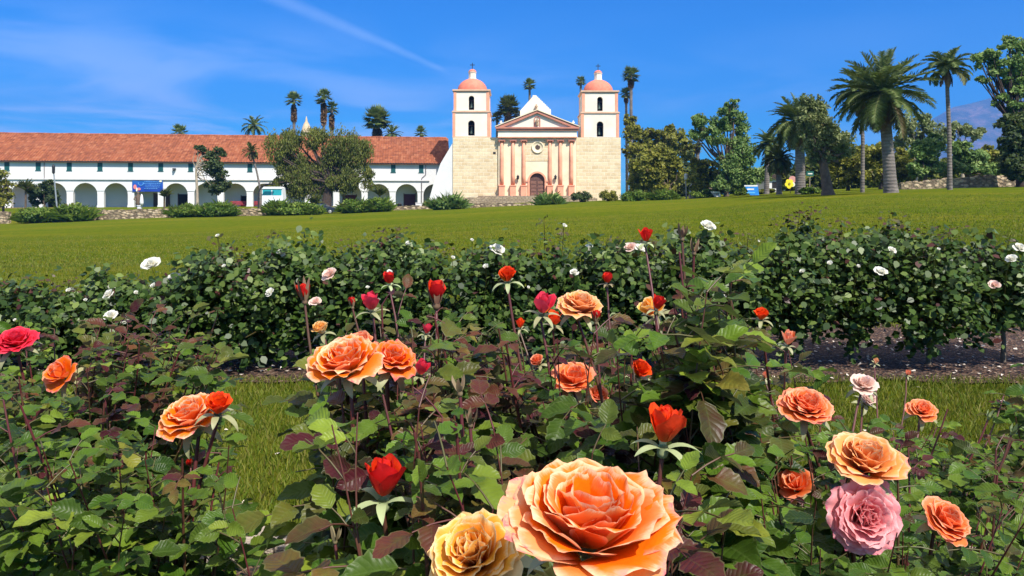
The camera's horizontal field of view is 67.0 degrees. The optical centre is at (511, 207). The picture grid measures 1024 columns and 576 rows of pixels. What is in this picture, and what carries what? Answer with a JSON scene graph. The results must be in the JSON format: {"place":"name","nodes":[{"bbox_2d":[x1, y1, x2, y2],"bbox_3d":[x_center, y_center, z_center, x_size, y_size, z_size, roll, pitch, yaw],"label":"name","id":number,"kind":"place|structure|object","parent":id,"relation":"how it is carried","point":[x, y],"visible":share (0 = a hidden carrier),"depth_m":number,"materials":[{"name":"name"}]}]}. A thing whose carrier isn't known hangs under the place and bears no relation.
{"place":"outdoors","nodes":[
{"label":"outdoors","id":0,"kind":"place"},
{"bbox_2d":[0,187,1023,525],"bbox_3d":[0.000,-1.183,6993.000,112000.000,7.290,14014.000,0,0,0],"label":"lawn","id":1,"kind":"structure","parent":0,"point":[268,223],"depth_m":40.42,"materials":[{"name":"plant"}]},
{"bbox_2d":[0,211,10,223],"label":"stone wall","id":2,"kind":"structure","parent":1,"relation":"on","point":[4,215],"depth_m":112.00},
{"bbox_2d":[0,169,16,211],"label":"olive bush","id":3,"kind":"object","parent":1,"relation":"on","point":[6,196],"visible":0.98,"depth_m":115.86,"materials":[{"name":"green plant"}]},
{"bbox_2d":[14,177,38,207],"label":"yucca","id":4,"kind":"object","parent":1,"relation":"on","point":[27,185],"visible":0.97,"depth_m":117.70,"materials":[{"name":"green plant"}]},
{"bbox_2d":[7,205,58,222],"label":"strap leaf shrub","id":5,"kind":"object","parent":1,"relation":"on","point":[31,215],"visible":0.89,"depth_m":109.28,"materials":[{"name":"green plant"}]},
{"bbox_2d":[27,179,61,207],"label":"courtyard bush","id":6,"kind":"object","parent":1,"relation":"on","point":[48,189],"visible":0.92,"depth_m":119.81,"materials":[{"name":"green plant"}]},
{"bbox_2d":[45,201,105,221],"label":"strap leaf shrub","id":7,"kind":"object","parent":1,"relation":"on","point":[77,212],"visible":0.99,"depth_m":108.87,"materials":[{"name":"green plant"}]},
{"bbox_2d":[84,209,168,220],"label":"stone wall","id":8,"kind":"structure","parent":1,"relation":"on","point":[131,214],"depth_m":112.00,"materials":[{"name":"stone"}]},
{"bbox_2d":[133,191,143,208],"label":"statue","id":9,"kind":"object","parent":1,"relation":"on","point":[139,203],"visible":0.98,"depth_m":119.75,"materials":[{"name":"white paint"}]},
{"bbox_2d":[159,188,173,208],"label":"yucca","id":10,"kind":"object","parent":1,"relation":"on","point":[164,193],"visible":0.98,"depth_m":123.84,"materials":[{"name":"green plant"}]},
{"bbox_2d":[169,123,188,133],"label":"fan palm","id":11,"kind":"object","parent":1,"relation":"on","point":[179,128],"visible":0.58,"depth_m":174.33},
{"bbox_2d":[160,202,202,217],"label":"strap leaf shrub","id":12,"kind":"object","parent":1,"relation":"on","point":[186,209],"visible":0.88,"depth_m":109.79,"materials":[{"name":"green plant"}]},
{"bbox_2d":[192,145,232,204],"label":"street tree","id":13,"kind":"object","parent":1,"relation":"on","point":[220,183],"visible":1,"depth_m":121.61,"materials":[{"name":"green plant"}]},
{"bbox_2d":[195,198,242,216],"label":"strap leaf shrub","id":14,"kind":"object","parent":1,"relation":"on","point":[219,209],"visible":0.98,"depth_m":109.08,"materials":[{"name":"green plant"}]},
{"bbox_2d":[0,132,448,207],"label":"arcade wing","id":15,"kind":"structure","parent":1,"relation":"on","point":[99,169],"depth_m":142.28,"materials":[{"name":"paint"}]},
{"bbox_2d":[132,180,162,191],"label":"banner","id":16,"kind":"object","parent":15,"relation":"hanging from","point":[147,185],"visible":0.98,"depth_m":139.46,"materials":[{"name":"fabric"}]},
{"bbox_2d":[153,193,169,206],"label":"door","id":17,"kind":"structure","parent":15,"relation":"in","point":[155,196],"depth_m":143.18,"materials":[{"name":"brown wood"}]},
{"bbox_2d":[178,193,187,204],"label":"door","id":18,"kind":"structure","parent":15,"relation":"in","point":[182,198],"depth_m":143.70,"materials":[{"name":"brown wood"}]},
{"bbox_2d":[0,132,446,164],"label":"roof","id":19,"kind":"structure","parent":15,"relation":"in","point":[0,132],"depth_m":145.43,"materials":[{"name":"tile"}]},
{"bbox_2d":[404,193,415,205],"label":"door","id":20,"kind":"structure","parent":15,"relation":"in","point":[409,199],"depth_m":148.70,"materials":[{"name":"red wood"}]},
{"bbox_2d":[241,142,261,208],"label":"feather palm","id":21,"kind":"object","parent":1,"relation":"on","point":[252,153],"visible":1,"depth_m":123.81,"materials":[{"name":"plant"}]},
{"bbox_2d":[238,208,265,215],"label":"stone wall","id":22,"kind":"structure","parent":1,"relation":"on","point":[251,212],"depth_m":112.00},
{"bbox_2d":[241,115,267,134],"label":"feather palm","id":23,"kind":"object","parent":1,"relation":"on","point":[254,128],"visible":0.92,"depth_m":169.77,"materials":[{"name":"plant"}]},
{"bbox_2d":[258,197,288,215],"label":"strap leaf shrub","id":24,"kind":"object","parent":1,"relation":"on","point":[268,208],"visible":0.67,"depth_m":109.82,"materials":[{"name":"green plant"}]},
{"bbox_2d":[262,187,286,205],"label":"van","id":25,"kind":"object","parent":1,"relation":"on","point":[276,193],"visible":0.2,"depth_m":119.00,"materials":[{"name":"white metal"}]},
{"bbox_2d":[286,90,302,135],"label":"fan palm","id":26,"kind":"object","parent":1,"relation":"on","point":[293,95],"visible":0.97,"depth_m":164.67,"materials":[{"name":"plant"}]},
{"bbox_2d":[271,198,326,215],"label":"strap leaf shrub","id":27,"kind":"object","parent":1,"relation":"on","point":[302,208],"visible":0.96,"depth_m":109.11,"materials":[{"name":"green plant"}]},
{"bbox_2d":[261,123,375,206],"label":"pepper tree","id":28,"kind":"object","parent":1,"relation":"on","point":[303,175],"visible":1,"depth_m":123.22,"materials":[{"name":"green plant"}]},
{"bbox_2d":[314,88,332,131],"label":"fan palm","id":29,"kind":"object","parent":1,"relation":"on","point":[323,106],"visible":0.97,"depth_m":164.63,"materials":[{"name":"plant"}]},
{"bbox_2d":[327,100,339,135],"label":"fan palm","id":30,"kind":"object","parent":1,"relation":"on","point":[331,116],"visible":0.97,"depth_m":166.69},
{"bbox_2d":[335,195,371,212],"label":"strap leaf shrub","id":31,"kind":"object","parent":1,"relation":"on","point":[350,205],"visible":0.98,"depth_m":109.61,"materials":[{"name":"green plant"}]},
{"bbox_2d":[361,103,391,135],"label":"fan palm","id":32,"kind":"object","parent":1,"relation":"on","point":[377,121],"visible":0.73,"depth_m":160.89,"materials":[{"name":"plant"}]},
{"bbox_2d":[360,196,398,211],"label":"strap leaf shrub","id":33,"kind":"object","parent":1,"relation":"on","point":[379,204],"visible":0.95,"depth_m":110.12,"materials":[{"name":"green plant"}]},
{"bbox_2d":[383,124,402,136],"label":"feather palm","id":34,"kind":"object","parent":1,"relation":"on","point":[391,130],"visible":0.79,"depth_m":167.55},
{"bbox_2d":[394,205,429,209],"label":"stone wall","id":35,"kind":"structure","parent":1,"relation":"on","point":[413,207],"depth_m":116.00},
{"bbox_2d":[423,191,473,209],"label":"strap leaf shrub","id":36,"kind":"object","parent":1,"relation":"on","point":[452,201],"visible":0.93,"depth_m":106.05,"materials":[{"name":"green plant"}]},
{"bbox_2d":[464,196,535,203],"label":"stone wall","id":37,"kind":"structure","parent":1,"relation":"on","point":[493,200],"depth_m":128.00,"materials":[{"name":"stone"}]},
{"bbox_2d":[471,203,533,207],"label":"stone wall","id":38,"kind":"structure","parent":1,"relation":"on","point":[475,205],"depth_m":111.00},
{"bbox_2d":[497,93,520,121],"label":"fan palm","id":39,"kind":"object","parent":1,"relation":"on","point":[508,101],"visible":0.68,"depth_m":188.94,"materials":[{"name":"plant"}]},
{"bbox_2d":[0,323,1023,382],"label":"hedge bed mulch","id":40,"kind":"object","parent":1,"relation":"on","point":[899,361],"visible":0.11,"depth_m":6.44,"materials":[{"name":"soil"}]},
{"bbox_2d":[0,276,45,369],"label":"white rose bush","id":41,"kind":"object","parent":40,"relation":"on","point":[12,288],"visible":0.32,"depth_m":6.15,"materials":[{"name":"green plant"}]},
{"bbox_2d":[0,266,168,368],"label":"white rose bush","id":42,"kind":"object","parent":40,"relation":"on","point":[54,299],"visible":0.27,"depth_m":6.22,"materials":[{"name":"green plant"}]},
{"bbox_2d":[6,257,218,370],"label":"white rose bush","id":43,"kind":"object","parent":40,"relation":"on","point":[97,291],"visible":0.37,"depth_m":6.04,"materials":[{"name":"green plant"}]},
{"bbox_2d":[95,233,283,365],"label":"white rose bush","id":44,"kind":"object","parent":40,"relation":"on","point":[187,298],"visible":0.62,"depth_m":6.06,"materials":[{"name":"green plant"}]},
{"bbox_2d":[158,217,354,372],"bbox_3d":[-2.088,0.714,6.315,1.492,1.273,1.671,0,0,30],"label":"white rose bush","id":45,"kind":"object","parent":40,"relation":"on","point":[272,337],"visible":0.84,"depth_m":6.12,"materials":[{"name":"green plant"}]},
{"bbox_2d":[230,232,428,358],"bbox_3d":[-1.488,0.787,6.550,1.666,1.161,1.740,0,0,0],"label":"white rose bush","id":46,"kind":"object","parent":40,"relation":"on","point":[336,271],"visible":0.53,"depth_m":6.23,"materials":[{"name":"green plant"}]},
{"bbox_2d":[323,227,518,357],"bbox_3d":[-0.709,0.738,6.510,1.604,1.203,1.606,0,0,0],"label":"white rose bush","id":47,"kind":"object","parent":40,"relation":"on","point":[415,266],"visible":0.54,"depth_m":6.28,"materials":[{"name":"green plant"}]},
{"bbox_2d":[385,228,561,362],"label":"white rose bush","id":48,"kind":"object","parent":40,"relation":"on","point":[479,292],"visible":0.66,"depth_m":6.24,"materials":[{"name":"green plant"}]},
{"bbox_2d":[12,337,1023,502],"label":"fallen petals","id":49,"kind":"object","parent":40,"relation":"on","point":[768,359],"visible":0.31,"depth_m":6.40,"materials":[{"name":"plant"}]},
{"bbox_2d":[478,215,642,373],"bbox_3d":[0.366,0.688,6.462,1.439,1.292,1.512,0,0,0],"label":"white rose bush","id":50,"kind":"object","parent":40,"relation":"on","point":[568,276],"visible":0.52,"depth_m":6.20,"materials":[{"name":"green plant"}]},
{"bbox_2d":[553,233,698,364],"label":"white rose bush","id":51,"kind":"object","parent":40,"relation":"on","point":[627,302],"visible":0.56,"depth_m":6.19,"materials":[{"name":"green plant"}]},
{"bbox_2d":[611,220,820,360],"bbox_3d":[1.528,0.708,6.257,1.520,1.227,1.839,0,0,0],"label":"white rose bush","id":52,"kind":"object","parent":40,"relation":"on","point":[705,256],"visible":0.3,"depth_m":6.10,"materials":[{"name":"green plant"}]},
{"bbox_2d":[694,202,871,363],"bbox_3d":[2.204,0.683,6.399,1.452,1.469,1.503,0,0,-44],"label":"white rose bush","id":53,"kind":"object","parent":40,"relation":"on","point":[795,250],"visible":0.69,"depth_m":6.15,"materials":[{"name":"green plant"}]},
{"bbox_2d":[778,217,937,363],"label":"white rose bush","id":54,"kind":"object","parent":40,"relation":"on","point":[862,277],"visible":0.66,"depth_m":6.24,"materials":[{"name":"green plant"}]},
{"bbox_2d":[842,211,1023,364],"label":"white rose bush","id":55,"kind":"object","parent":40,"relation":"on","point":[915,327],"visible":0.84,"depth_m":6.13,"materials":[{"name":"green plant"}]},
{"bbox_2d":[926,227,1023,361],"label":"white rose bush","id":56,"kind":"object","parent":40,"relation":"on","point":[1013,262],"visible":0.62,"depth_m":6.23,"materials":[{"name":"green plant"}]},
{"bbox_2d":[429,63,620,200],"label":"mission church","id":57,"kind":"structure","parent":1,"relation":"on","point":[536,147],"depth_m":140.00,"materials":[{"name":"stone"}]},
{"bbox_2d":[530,173,544,195],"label":"door","id":58,"kind":"structure","parent":57,"relation":"in","point":[537,182],"depth_m":140.00,"materials":[{"name":"brown wood"}]},
{"bbox_2d":[532,141,543,152],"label":"round window","id":59,"kind":"structure","parent":57,"relation":"in","point":[537,147],"depth_m":139.52,"materials":[{"name":"beige paint"}]},
{"bbox_2d":[522,78,535,99],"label":"fan palm","id":60,"kind":"object","parent":1,"relation":"on","point":[529,82],"visible":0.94,"depth_m":204.70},
{"bbox_2d":[528,190,569,204],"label":"strap leaf shrub","id":61,"kind":"object","parent":1,"relation":"on","point":[545,198],"visible":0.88,"depth_m":105.23,"materials":[{"name":"green plant"}]},
{"bbox_2d":[570,190,592,201],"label":"rounded shrub","id":62,"kind":"object","parent":1,"relation":"on","point":[582,197],"visible":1,"depth_m":117.56,"materials":[{"name":"green plant"}]},
{"bbox_2d":[200,526,986,565],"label":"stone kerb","id":63,"kind":"structure","parent":1,"relation":"on","point":[280,548],"depth_m":2.80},
{"bbox_2d":[236,566,965,575],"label":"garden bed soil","id":64,"kind":"structure","parent":1,"relation":"on","point":[251,569],"depth_m":2.75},
{"bbox_2d":[0,298,254,573],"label":"rose bush","id":65,"kind":"object","parent":64,"relation":"on","point":[83,398],"visible":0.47,"depth_m":1.77,"materials":[{"name":"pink plant"}]},
{"bbox_2d":[0,382,283,575],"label":"rose bush","id":66,"kind":"object","parent":64,"relation":"on","point":[55,527],"visible":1,"depth_m":1.14,"materials":[{"name":"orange plant"}]},
{"bbox_2d":[233,271,523,575],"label":"rose bush","id":67,"kind":"object","parent":64,"relation":"on","point":[352,367],"visible":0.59,"depth_m":1.20,"materials":[{"name":"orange plant"}]},
{"bbox_2d":[262,374,790,575],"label":"rose bush","id":68,"kind":"object","parent":64,"relation":"on","point":[567,513],"visible":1,"depth_m":0.79,"materials":[{"name":"orange plant"}]},
{"bbox_2d":[325,320,755,456],"bbox_3d":[0.159,0.790,2.191,1.402,1.026,0.954,0,0,0],"label":"rose bush","id":69,"kind":"object","parent":64,"relation":"on","point":[614,324],"depth_m":2.12,"materials":[{"name":"green plant"}]},
{"bbox_2d":[455,266,718,479],"bbox_3d":[0.179,0.707,1.506,0.733,1.192,1.170,0,0,22],"label":"rose bush","id":70,"kind":"object","parent":64,"relation":"on","point":[549,404],"visible":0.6,"depth_m":1.33,"materials":[{"name":"green plant"}]},
{"bbox_2d":[549,223,848,575],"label":"rose bush","id":71,"kind":"object","parent":64,"relation":"on","point":[723,403],"visible":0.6,"depth_m":1.05,"materials":[{"name":"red plant"}]},
{"bbox_2d":[747,307,1023,575],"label":"rose bush","id":72,"kind":"object","parent":64,"relation":"on","point":[802,410],"visible":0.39,"depth_m":1.71,"materials":[{"name":"green plant"}]},
{"bbox_2d":[748,418,1023,575],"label":"rose bush","id":73,"kind":"object","parent":64,"relation":"on","point":[869,520],"visible":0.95,"depth_m":1.14,"materials":[{"name":"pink plant"}]},
{"bbox_2d":[961,363,1023,575],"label":"rose bush","id":74,"kind":"object","parent":64,"relation":"on","point":[1010,415],"visible":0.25,"depth_m":1.95,"materials":[{"name":"green plant"}]},
{"bbox_2d":[598,190,618,200],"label":"rounded shrub","id":75,"kind":"object","parent":1,"relation":"on","point":[608,196],"visible":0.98,"depth_m":115.56,"materials":[{"name":"green plant"}]},
{"bbox_2d":[619,86,628,191],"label":"fan palm","id":76,"kind":"object","parent":1,"relation":"on","point":[625,90],"visible":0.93,"depth_m":186.69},
{"bbox_2d":[622,65,639,141],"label":"fan palm","id":77,"kind":"object","parent":1,"relation":"on","point":[629,74],"visible":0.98,"depth_m":184.64,"materials":[{"name":"plant"}]},
{"bbox_2d":[619,189,649,200],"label":"rounded shrub","id":78,"kind":"object","parent":1,"relation":"on","point":[638,195],"visible":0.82,"depth_m":107.23,"materials":[{"name":"green plant"}]},
{"bbox_2d":[626,141,689,191],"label":"domed tree","id":79,"kind":"object","parent":1,"relation":"on","point":[660,167],"visible":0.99,"depth_m":114.90,"materials":[{"name":"green plant"}]},
{"bbox_2d":[621,113,701,159],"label":"tall shrub tree","id":80,"kind":"object","parent":1,"relation":"on","point":[677,141],"visible":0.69,"depth_m":149.10,"materials":[{"name":"green plant"}]},
{"bbox_2d":[645,188,683,199],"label":"strap leaf shrub","id":81,"kind":"object","parent":1,"relation":"on","point":[665,194],"visible":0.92,"depth_m":106.11,"materials":[{"name":"green plant"}]},
{"bbox_2d":[690,139,704,158],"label":"fan palm","id":82,"kind":"object","parent":1,"relation":"on","point":[697,148],"visible":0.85,"depth_m":121.71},
{"bbox_2d":[689,188,713,197],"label":"rounded shrub","id":83,"kind":"object","parent":1,"relation":"on","point":[700,194],"visible":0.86,"depth_m":105.53,"materials":[{"name":"green plant"}]},
{"bbox_2d":[686,157,723,191],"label":"tree","id":84,"kind":"object","parent":1,"relation":"on","point":[702,176],"visible":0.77,"depth_m":107.26,"materials":[{"name":"green plant"}]},
{"bbox_2d":[679,149,735,196],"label":"tree","id":85,"kind":"object","parent":1,"relation":"on","point":[687,158],"visible":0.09,"depth_m":129.98,"materials":[{"name":"green plant"}]},
{"bbox_2d":[686,98,773,196],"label":"loquat tree","id":86,"kind":"object","parent":1,"relation":"on","point":[736,162],"visible":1,"depth_m":103.40,"materials":[{"name":"green plant"}]},
{"bbox_2d":[744,185,758,194],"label":"sign","id":87,"kind":"object","parent":1,"relation":"on","point":[752,190],"visible":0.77,"depth_m":92.00,"materials":[{"name":"metal"}]},
{"bbox_2d":[756,174,775,191],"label":"cottage","id":88,"kind":"structure","parent":1,"relation":"on","point":[772,184],"depth_m":112.00,"materials":[{"name":"white paint"}]},
{"bbox_2d":[748,128,786,193],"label":"feather palm","id":89,"kind":"object","parent":1,"relation":"on","point":[768,140],"visible":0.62,"depth_m":95.71,"materials":[{"name":"plant"}]},
{"bbox_2d":[760,142,794,194],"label":"feather palm","id":90,"kind":"object","parent":1,"relation":"on","point":[779,164],"visible":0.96,"depth_m":85.43,"materials":[{"name":"plant"}]},
{"bbox_2d":[766,92,830,193],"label":"feather palm","id":91,"kind":"object","parent":1,"relation":"on","point":[786,129],"visible":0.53,"depth_m":81.52,"materials":[{"name":"plant"}]},
{"bbox_2d":[798,186,820,193],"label":"rounded shrub","id":92,"kind":"object","parent":1,"relation":"on","point":[807,190],"visible":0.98,"depth_m":77.84,"materials":[{"name":"green plant"}]},
{"bbox_2d":[628,156,1001,196],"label":"thicket","id":93,"kind":"object","parent":1,"relation":"on","point":[815,180],"visible":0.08,"depth_m":123.26,"materials":[{"name":"green plant"}]},
{"bbox_2d":[794,94,856,194],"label":"olive tree","id":94,"kind":"object","parent":1,"relation":"on","point":[826,142],"visible":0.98,"depth_m":65.66,"materials":[{"name":"green plant"}]},
{"bbox_2d":[828,142,866,190],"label":"bushy tree","id":95,"kind":"object","parent":1,"relation":"on","point":[844,171],"visible":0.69,"depth_m":91.16,"materials":[{"name":"green plant"}]},
{"bbox_2d":[829,65,871,192],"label":"feather palm","id":96,"kind":"object","parent":1,"relation":"on","point":[841,96],"visible":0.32,"depth_m":69.87,"materials":[{"name":"plant"}]},
{"bbox_2d":[827,46,939,192],"bbox_3d":[29.040,-6.759,60.011,7.720,11.605,7.578,0,0,0],"label":"feather palm","id":97,"kind":"object","parent":1,"relation":"on","point":[881,112],"visible":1,"depth_m":59.20,"materials":[{"name":"plant"}]},
{"bbox_2d":[857,141,917,188],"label":"bushy tree","id":98,"kind":"object","parent":1,"relation":"on","point":[873,165],"visible":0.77,"depth_m":87.54,"materials":[{"name":"green plant"}]},
{"bbox_2d":[898,179,938,188],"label":"stone wall","id":99,"kind":"structure","parent":1,"relation":"on","point":[930,184],"depth_m":78.00,"materials":[{"name":"stone"}]},
{"bbox_2d":[893,112,944,180],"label":"eucalyptus","id":100,"kind":"object","parent":1,"relation":"on","point":[912,125],"visible":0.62,"depth_m":109.31,"materials":[{"name":"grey plant"}]},
{"bbox_2d":[905,133,946,180],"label":"bushy tree","id":101,"kind":"object","parent":1,"relation":"on","point":[924,152],"visible":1,"depth_m":83.28,"materials":[{"name":"green plant"}]},
{"bbox_2d":[920,45,974,189],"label":"feather palm","id":102,"kind":"object","parent":1,"relation":"on","point":[946,63],"visible":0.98,"depth_m":67.82,"materials":[{"name":"plant"}]},
{"bbox_2d":[936,120,987,176],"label":"eucalyptus","id":103,"kind":"object","parent":1,"relation":"on","point":[966,129],"visible":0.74,"depth_m":103.43,"materials":[{"name":"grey plant"}]},
{"bbox_2d":[944,139,999,176],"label":"bushy tree","id":104,"kind":"object","parent":1,"relation":"on","point":[967,161],"visible":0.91,"depth_m":85.55,"materials":[{"name":"green plant"}]},
{"bbox_2d":[939,175,1015,187],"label":"stone wall","id":105,"kind":"structure","parent":1,"relation":"on","point":[976,181],"depth_m":80.00,"materials":[{"name":"stone"}]},
{"bbox_2d":[981,144,1005,175],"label":"bushy tree","id":106,"kind":"object","parent":1,"relation":"on","point":[992,152],"visible":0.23,"depth_m":95.55,"materials":[{"name":"green plant"}]},
{"bbox_2d":[970,34,1023,186],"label":"tall tree","id":107,"kind":"object","parent":1,"relation":"on","point":[1011,81],"visible":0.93,"depth_m":77.66,"materials":[{"name":"green plant"}]},
{"bbox_2d":[992,109,1023,182],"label":"shade tree","id":108,"kind":"object","parent":1,"relation":"on","point":[1010,148],"visible":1,"depth_m":75.41,"materials":[{"name":"green plant"}]},
{"bbox_2d":[0,0,1023,194],"label":"sky","id":109,"kind":"structure","parent":0,"point":[67,66],"materials":[{"name":"blue"}]},
{"bbox_2d":[894,98,1023,159],"bbox_3d":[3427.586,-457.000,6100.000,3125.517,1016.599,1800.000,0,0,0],"label":"mountain","id":110,"kind":"structure","parent":0,"point":[983,114],"depth_m":6377.23,"materials":[{"name":"stone"}]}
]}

